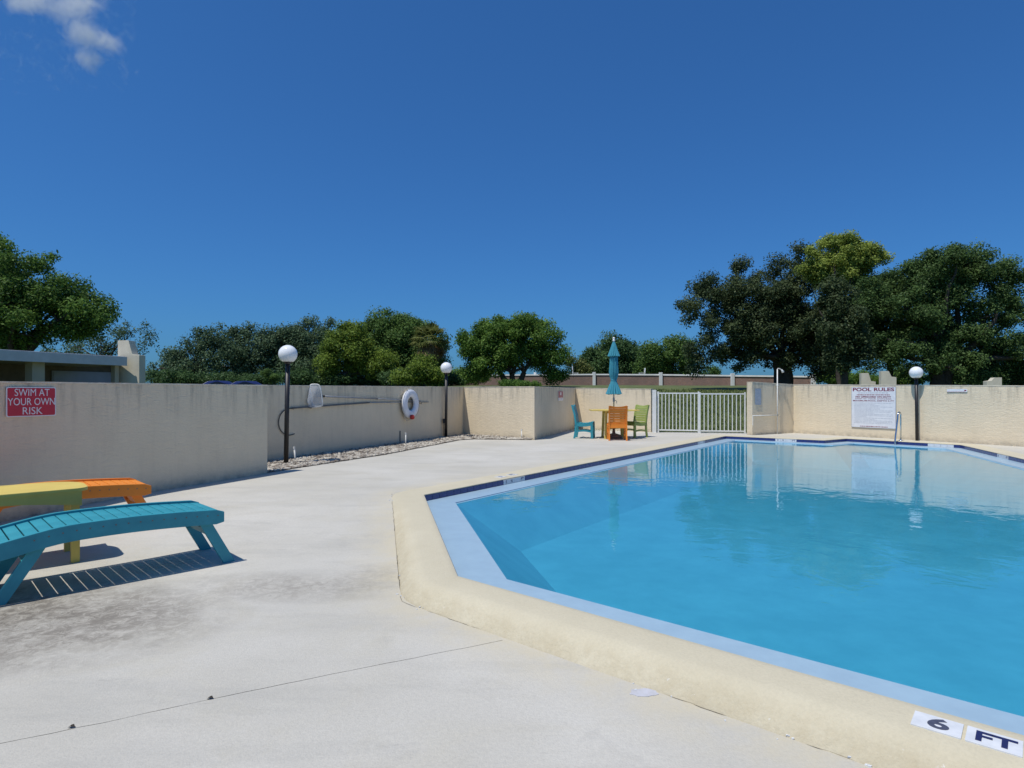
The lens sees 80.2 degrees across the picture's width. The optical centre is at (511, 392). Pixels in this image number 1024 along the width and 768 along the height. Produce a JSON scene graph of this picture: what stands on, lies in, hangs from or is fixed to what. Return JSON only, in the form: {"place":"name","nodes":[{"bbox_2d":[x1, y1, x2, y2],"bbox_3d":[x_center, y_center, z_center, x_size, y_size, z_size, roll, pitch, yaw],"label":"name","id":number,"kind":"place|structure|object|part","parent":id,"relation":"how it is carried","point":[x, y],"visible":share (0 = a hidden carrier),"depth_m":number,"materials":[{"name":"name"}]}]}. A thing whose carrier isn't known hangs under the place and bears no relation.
{"place":"outdoors","nodes":[
{"label":"outdoors","id":0,"kind":"place"},
{"bbox_2d":[0,385,746,743],"bbox_3d":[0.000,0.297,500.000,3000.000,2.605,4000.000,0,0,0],"label":"ground","id":1,"kind":"structure","parent":0,"point":[680,387],"depth_m":48.00,"materials":[{"name":"green plant"}]},
{"bbox_2d":[0,231,122,350],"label":"shade tree","id":2,"kind":"object","parent":1,"relation":"on","point":[26,300],"visible":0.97,"depth_m":32.27,"materials":[{"name":"green plant"}]},
{"bbox_2d":[0,349,126,382],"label":"clubhouse","id":3,"kind":"structure","parent":1,"relation":"on","point":[27,366],"depth_m":23.09,"materials":[{"name":"paint"}]},
{"bbox_2d":[51,371,110,381],"bbox_3d":[-18.025,0.250,25.693,0.060,2.300,2.649,0,0,22],"label":"garage door","id":4,"kind":"structure","parent":3,"relation":"in","point":[52,372],"depth_m":25.11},
{"bbox_2d":[54,372,110,382],"bbox_3d":[-17.985,-0.590,25.678,0.015,0.520,2.550,0,0,22],"label":"door panel","id":5,"kind":"structure","parent":3,"relation":"in","point":[58,376],"depth_m":25.53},
{"bbox_2d":[40,318,161,355],"bbox_3d":[-27.417,-1.993,39.790,9.186,5.862,4.440,0,0,0],"label":"oak tree","id":6,"kind":"object","parent":1,"relation":"on","point":[105,347],"visible":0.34,"depth_m":39.92,"materials":[{"name":"green plant"}]},
{"bbox_2d":[118,340,144,382],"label":"stucco pier","id":7,"kind":"structure","parent":1,"relation":"on","point":[133,371],"depth_m":23.97,"materials":[{"name":"beige paint"}]},
{"bbox_2d":[145,367,199,383],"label":"undergrowth","id":8,"kind":"object","parent":1,"relation":"on","point":[176,377],"visible":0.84,"depth_m":63.06,"materials":[{"name":"green plant"}]},
{"bbox_2d":[145,322,247,382],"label":"oak tree","id":9,"kind":"object","parent":1,"relation":"on","point":[204,352],"visible":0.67,"depth_m":71.40,"materials":[{"name":"green plant"}]},
{"bbox_2d":[188,369,241,383],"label":"undergrowth","id":10,"kind":"object","parent":1,"relation":"on","point":[218,376],"visible":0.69,"depth_m":65.06,"materials":[{"name":"green plant"}]},
{"bbox_2d":[203,381,231,383],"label":"parked car","id":11,"kind":"object","parent":1,"relation":"on","point":[218,382],"visible":0.19,"depth_m":43.38,"materials":[{"name":"blue paint"}]},
{"bbox_2d":[210,320,279,376],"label":"oak tree","id":12,"kind":"object","parent":1,"relation":"on","point":[256,354],"visible":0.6,"depth_m":74.84,"materials":[{"name":"green plant"}]},
{"bbox_2d":[232,381,261,384],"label":"parked car","id":13,"kind":"object","parent":1,"relation":"on","point":[246,383],"visible":0.14,"depth_m":42.39,"materials":[{"name":"blue paint"}]},
{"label":"window","id":14,"kind":"part","parent":13,"relation":"part of","materials":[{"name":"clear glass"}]},
{"bbox_2d":[229,373,282,384],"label":"undergrowth","id":15,"kind":"object","parent":1,"relation":"on","point":[251,377],"visible":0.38,"depth_m":66.98,"materials":[{"name":"green plant"}]},
{"bbox_2d":[259,368,271,384],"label":"shrub","id":16,"kind":"object","parent":1,"relation":"on","point":[265,372],"visible":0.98,"depth_m":45.84,"materials":[{"name":"green plant"}]},
{"bbox_2d":[268,373,280,384],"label":"shrub","id":17,"kind":"object","parent":1,"relation":"on","point":[273,378],"visible":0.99,"depth_m":45.84,"materials":[{"name":"green plant"}]},
{"bbox_2d":[269,366,320,384],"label":"undergrowth","id":18,"kind":"object","parent":1,"relation":"on","point":[304,377],"visible":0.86,"depth_m":62.80,"materials":[{"name":"green plant"}]},
{"bbox_2d":[261,313,339,384],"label":"oak tree","id":19,"kind":"object","parent":1,"relation":"on","point":[302,340],"visible":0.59,"depth_m":76.46,"materials":[{"name":"green plant"}]},
{"bbox_2d":[313,373,356,385],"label":"undergrowth","id":20,"kind":"object","parent":1,"relation":"on","point":[341,380],"visible":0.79,"depth_m":64.76,"materials":[{"name":"green plant"}]},
{"bbox_2d":[308,318,399,385],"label":"broadleaf tree","id":21,"kind":"object","parent":1,"relation":"on","point":[350,345],"visible":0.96,"depth_m":65.03,"materials":[{"name":"green plant"}]},
{"bbox_2d":[351,374,392,385],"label":"undergrowth","id":22,"kind":"object","parent":1,"relation":"on","point":[363,381],"visible":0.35,"depth_m":66.21,"materials":[{"name":"green plant"}]},
{"bbox_2d":[375,367,422,385],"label":"undergrowth","id":23,"kind":"object","parent":1,"relation":"on","point":[382,375],"visible":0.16,"depth_m":63.15,"materials":[{"name":"green plant"}]},
{"bbox_2d":[359,305,453,370],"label":"broadleaf tree","id":24,"kind":"object","parent":1,"relation":"on","point":[395,333],"visible":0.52,"depth_m":70.22,"materials":[{"name":"green plant"}]},
{"bbox_2d":[387,350,448,386],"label":"broadleaf tree","id":25,"kind":"object","parent":1,"relation":"on","point":[427,371],"visible":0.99,"depth_m":57.26,"materials":[{"name":"green plant"}]},
{"bbox_2d":[409,320,449,385],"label":"cabbage palm","id":26,"kind":"object","parent":1,"relation":"on","point":[429,346],"visible":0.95,"depth_m":63.40,"materials":[{"name":"green plant"}]},
{"bbox_2d":[434,371,467,385],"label":"undergrowth","id":27,"kind":"object","parent":1,"relation":"on","point":[453,379],"visible":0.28,"depth_m":64.91,"materials":[{"name":"green plant"}]},
{"bbox_2d":[448,367,491,384],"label":"tree","id":28,"kind":"object","parent":1,"relation":"on","point":[475,382],"visible":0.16,"depth_m":69.71,"materials":[{"name":"green plant"}]},
{"bbox_2d":[497,379,522,386],"bbox_3d":[-0.120,0.185,34.084,1.547,2.122,1.473,0,0,0],"label":"weed clump","id":29,"kind":"object","parent":1,"relation":"on","point":[506,383],"visible":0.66,"depth_m":33.75,"materials":[{"name":"green plant"}]},
{"bbox_2d":[454,310,574,386],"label":"round tree","id":30,"kind":"object","parent":1,"relation":"on","point":[487,348],"visible":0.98,"depth_m":58.96,"materials":[{"name":"green plant"}]},
{"bbox_2d":[515,379,541,385],"bbox_3d":[0.898,0.267,32.980,1.547,2.042,1.494,0,0,0],"label":"weed clump","id":31,"kind":"object","parent":1,"relation":"on","point":[528,383],"visible":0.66,"depth_m":32.70,"materials":[{"name":"green plant"}]},
{"bbox_2d":[563,354,594,373],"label":"bush","id":32,"kind":"object","parent":1,"relation":"on","point":[581,367],"visible":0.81,"depth_m":104.32,"materials":[{"name":"green plant"}]},
{"bbox_2d":[574,329,640,373],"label":"oak tree","id":33,"kind":"object","parent":1,"relation":"on","point":[597,356],"visible":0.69,"depth_m":112.90,"materials":[{"name":"green plant"}]},
{"bbox_2d":[460,372,815,385],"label":"brick wall","id":34,"kind":"structure","parent":1,"relation":"on","point":[661,378],"depth_m":74.70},
{"bbox_2d":[566,388,746,432],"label":"grass","id":35,"kind":"structure","parent":1,"relation":"on","point":[662,411],"depth_m":33.54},
{"bbox_2d":[629,332,702,374],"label":"oak tree","id":36,"kind":"object","parent":1,"relation":"on","point":[655,357],"visible":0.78,"depth_m":98.42,"materials":[{"name":"green plant"}]},
{"bbox_2d":[697,365,721,374],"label":"bush","id":37,"kind":"object","parent":1,"relation":"on","point":[714,370],"visible":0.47,"depth_m":128.67,"materials":[{"name":"green plant"}]},
{"bbox_2d":[673,238,841,383],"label":"oak tree","id":38,"kind":"object","parent":1,"relation":"on","point":[752,328],"visible":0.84,"depth_m":53.85,"materials":[{"name":"green plant"}]},
{"bbox_2d":[815,370,853,384],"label":"leafy bush","id":39,"kind":"object","parent":1,"relation":"on","point":[833,380],"visible":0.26,"depth_m":83.87,"materials":[{"name":"green plant"}]},
{"bbox_2d":[792,229,895,384],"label":"oak tree","id":40,"kind":"object","parent":1,"relation":"on","point":[850,257],"visible":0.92,"depth_m":49.26,"materials":[{"name":"green plant"}]},
{"bbox_2d":[809,274,880,384],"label":"oak tree","id":41,"kind":"object","parent":1,"relation":"on","point":[841,320],"visible":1,"depth_m":44.25,"materials":[{"name":"green plant"}]},
{"bbox_2d":[850,367,878,384],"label":"leafy bush","id":42,"kind":"object","parent":1,"relation":"on","point":[856,379],"visible":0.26,"depth_m":87.05,"materials":[{"name":"green plant"}]},
{"bbox_2d":[859,373,875,384],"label":"stucco pier","id":43,"kind":"structure","parent":1,"relation":"on","point":[864,379],"depth_m":33.95,"materials":[{"name":"beige paint"}]},
{"bbox_2d":[850,267,909,376],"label":"broadleaf tree","id":44,"kind":"object","parent":1,"relation":"on","point":[879,325],"visible":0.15,"depth_m":50.91,"materials":[{"name":"green plant"}]},
{"bbox_2d":[879,371,895,384],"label":"stucco pier","id":45,"kind":"structure","parent":1,"relation":"on","point":[885,378],"depth_m":32.94,"materials":[{"name":"beige paint"}]},
{"bbox_2d":[874,365,927,384],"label":"leafy bush","id":46,"kind":"object","parent":1,"relation":"on","point":[901,382],"visible":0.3,"depth_m":83.70,"materials":[{"name":"green plant"}]},
{"bbox_2d":[845,237,1023,385],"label":"broadleaf tree","id":47,"kind":"object","parent":1,"relation":"on","point":[929,289],"visible":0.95,"depth_m":46.88,"materials":[{"name":"green plant"}]},
{"bbox_2d":[952,378,975,384],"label":"leafy bush","id":48,"kind":"object","parent":1,"relation":"on","point":[954,382],"visible":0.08,"depth_m":74.16,"materials":[{"name":"green plant"}]},
{"bbox_2d":[983,378,1001,384],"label":"stucco pier","id":49,"kind":"structure","parent":1,"relation":"on","point":[994,381],"depth_m":30.93,"materials":[{"name":"beige paint"}]},
{"bbox_2d":[975,376,1023,385],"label":"leafy bush","id":50,"kind":"object","parent":1,"relation":"on","point":[1006,382],"visible":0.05,"depth_m":59.77,"materials":[{"name":"green plant"}]},
{"bbox_2d":[0,429,1023,767],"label":"pool deck","id":51,"kind":"structure","parent":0,"point":[134,627],"depth_m":3.18,"materials":[{"name":"concrete"}]},
{"bbox_2d":[0,482,87,562],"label":"chaise lounge","id":52,"kind":"object","parent":51,"relation":"on","point":[68,495],"visible":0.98,"depth_m":4.99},
{"bbox_2d":[0,478,150,511],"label":"chaise lounge","id":53,"kind":"object","parent":51,"relation":"on","point":[131,491],"visible":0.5,"depth_m":6.14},
{"bbox_2d":[0,500,234,605],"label":"chaise lounge","id":54,"kind":"object","parent":51,"relation":"on","point":[27,541],"visible":1,"depth_m":4.53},
{"bbox_2d":[0,381,267,522],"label":"stucco wall","id":55,"kind":"structure","parent":51,"relation":"on","point":[160,436],"depth_m":7.77,"materials":[{"name":"paint"}]},
{"bbox_2d":[6,387,55,416],"bbox_3d":[-5.238,0.096,6.633,0.009,0.322,0.491,0,0,22],"label":"swim sign","id":56,"kind":"object","parent":55,"relation":"attached to","point":[29,401],"visible":1,"depth_m":6.62,"materials":[{"name":"red metal"}]},
{"bbox_2d":[267,434,532,472],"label":"gravel","id":57,"kind":"structure","parent":51,"relation":"on","point":[304,460],"depth_m":12.97,"materials":[{"name":"grey gravel"}]},
{"bbox_2d":[278,345,297,462],"bbox_3d":[-4.082,0.240,11.030,0.332,2.220,0.332,1,0,0],"label":"globe lamp","id":58,"kind":"object","parent":57,"relation":"on","point":[287,354],"visible":0.98,"depth_m":10.99,"materials":[{"name":"brown metal"}]},
{"bbox_2d":[441,362,451,436],"bbox_3d":[-1.884,0.235,17.400,0.332,2.230,0.332,0,0,0],"label":"globe lamp","id":59,"kind":"object","parent":57,"relation":"on","point":[446,368],"visible":0.97,"depth_m":17.36,"materials":[{"name":"brown metal"}]},
{"bbox_2d":[267,385,653,459],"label":"stucco wall","id":60,"kind":"structure","parent":51,"relation":"on","point":[535,412],"depth_m":16.63,"materials":[{"name":"paint"}]},
{"bbox_2d":[278,408,294,435],"bbox_3d":[-4.350,0.560,11.727,0.020,0.540,0.432,0,0,23],"label":"hose","id":61,"kind":"object","parent":60,"relation":"attached to","point":[278,422],"visible":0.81,"depth_m":11.60,"materials":[{"name":"black rubber"}]},
{"bbox_2d":[292,402,424,408],"bbox_3d":[-3.276,0.263,14.250,0.094,0.108,5.223,0,0,23],"label":"pool pole","id":62,"kind":"object","parent":60,"relation":"on","point":[310,407],"visible":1,"depth_m":13.40,"materials":[{"name":"metal"}]},
{"bbox_2d":[309,384,419,406],"bbox_3d":[-3.211,0.055,14.203,0.226,0.488,4.388,0,0,23],"label":"skimmer net","id":63,"kind":"object","parent":62,"relation":"attached to","point":[321,396],"visible":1,"depth_m":12.89,"materials":[{"name":"white plastic"}]},
{"bbox_2d":[402,388,418,420],"bbox_3d":[-2.598,0.294,15.677,0.252,0.865,0.830,0,0,15],"label":"life ring","id":64,"kind":"object","parent":60,"relation":"hanging from","point":[412,412],"visible":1,"depth_m":15.56,"materials":[{"name":"white plastic"}]},
{"bbox_2d":[558,391,562,400],"bbox_3d":[1.590,0.095,19.855,0.010,0.310,0.706,0,0,17],"label":"warning sign","id":65,"kind":"object","parent":60,"relation":"attached to","point":[560,395],"visible":1,"depth_m":19.81,"materials":[{"name":"white plastic"}]},
{"bbox_2d":[571,405,594,438],"bbox_3d":[2.055,0.822,17.561,0.632,0.958,0.515,0,0,14],"label":"patio chair","id":66,"kind":"object","parent":51,"relation":"on","point":[591,430],"visible":1,"depth_m":17.37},
{"bbox_2d":[606,337,622,438],"bbox_3d":[2.930,-0.155,17.500,0.500,2.906,0.500,0,0,0],"label":"patio umbrella","id":67,"kind":"object","parent":51,"relation":"on","point":[613,355],"visible":0.98,"depth_m":17.41,"materials":[{"name":"fabric"}]},
{"bbox_2d":[589,409,639,438],"bbox_3d":[2.930,0.892,17.500,1.353,0.819,1.400,0,0,0],"label":"patio table","id":68,"kind":"object","parent":51,"relation":"on","point":[604,417],"visible":0.58,"depth_m":17.72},
{"bbox_2d":[607,406,627,440],"bbox_3d":[2.897,0.822,16.754,0.515,0.958,0.632,0,0,4],"label":"patio chair","id":69,"kind":"object","parent":51,"relation":"on","point":[618,412],"visible":1,"depth_m":16.55,"materials":[{"name":"orange wood"}]},
{"bbox_2d":[623,404,649,437],"bbox_3d":[3.638,0.822,17.886,0.632,0.958,0.515,0,0,-34],"label":"patio chair","id":70,"kind":"object","parent":51,"relation":"on","point":[635,422],"visible":0.89,"depth_m":17.82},
{"bbox_2d":[652,390,655,432],"bbox_3d":[4.680,0.610,19.990,0.130,1.420,0.100,0,0,16],"label":"gate post","id":71,"kind":"object","parent":51,"relation":"on","point":[653,411],"visible":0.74,"depth_m":19.94,"materials":[{"name":"white metal"}]},
{"bbox_2d":[656,392,697,432],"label":"pool gate","id":72,"kind":"structure","parent":71,"relation":"attached to","point":[657,400],"depth_m":19.84,"materials":[{"name":"white metal"}]},
{"bbox_2d":[392,435,1023,767],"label":"pool basin","id":73,"kind":"object","parent":51,"relation":"in","point":[864,620],"visible":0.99,"depth_m":5.86,"materials":[{"name":"blue liquid"}]},
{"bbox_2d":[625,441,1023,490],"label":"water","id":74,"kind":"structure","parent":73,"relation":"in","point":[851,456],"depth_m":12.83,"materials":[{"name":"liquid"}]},
{"bbox_2d":[894,411,902,444],"bbox_3d":[10.417,1.126,16.442,0.535,1.253,0.108,0,0,-35],"label":"grab rail","id":75,"kind":"object","parent":73,"relation":"on","point":[899,412],"visible":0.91,"depth_m":16.43,"materials":[{"name":"metal"}]},
{"bbox_2d":[698,392,745,433],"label":"gate","id":76,"kind":"structure","parent":51,"relation":"on","point":[699,411],"depth_m":19.54,"materials":[{"name":"white metal"}]},
{"bbox_2d":[747,382,1023,446],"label":"stucco wall","id":77,"kind":"structure","parent":51,"relation":"on","point":[985,414],"depth_m":16.80,"materials":[{"name":"paint"}]},
{"bbox_2d":[755,389,760,404],"bbox_3d":[7.624,0.117,18.835,0.282,0.505,0.008,0,0,-31],"label":"notice sign","id":78,"kind":"object","parent":77,"relation":"attached to","point":[757,396],"visible":1,"depth_m":18.83,"materials":[{"name":"white plastic"}]},
{"bbox_2d":[752,368,783,433],"bbox_3d":[7.988,0.266,19.019,1.448,2.108,0.139,0,0,-28],"label":"outdoor shower","id":79,"kind":"object","parent":77,"relation":"attached to","point":[777,385],"visible":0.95,"depth_m":19.23,"materials":[{"name":"white plastic"}]},
{"bbox_2d":[851,387,895,428],"bbox_3d":[10.478,0.420,17.644,0.016,1.190,1.242,0,0,-33],"label":"rules board","id":80,"kind":"object","parent":77,"relation":"attached to","point":[873,407],"visible":1,"depth_m":17.63,"materials":[{"name":"white plastic"}]},
{"bbox_2d":[947,389,966,391],"bbox_3d":[11.616,-0.065,15.869,0.008,0.080,0.463,0,0,-32],"label":"strip sign","id":81,"kind":"object","parent":77,"relation":"attached to","point":[956,390],"visible":1,"depth_m":15.87,"materials":[{"name":"white plastic"}]},
{"bbox_2d":[909,367,922,440],"bbox_3d":[11.026,0.315,16.570,0.332,2.070,0.332,-1,0,0],"label":"globe lamp","id":82,"kind":"object","parent":51,"relation":"on","point":[916,373],"visible":0.98,"depth_m":16.53,"materials":[{"name":"brown metal"}]}
]}

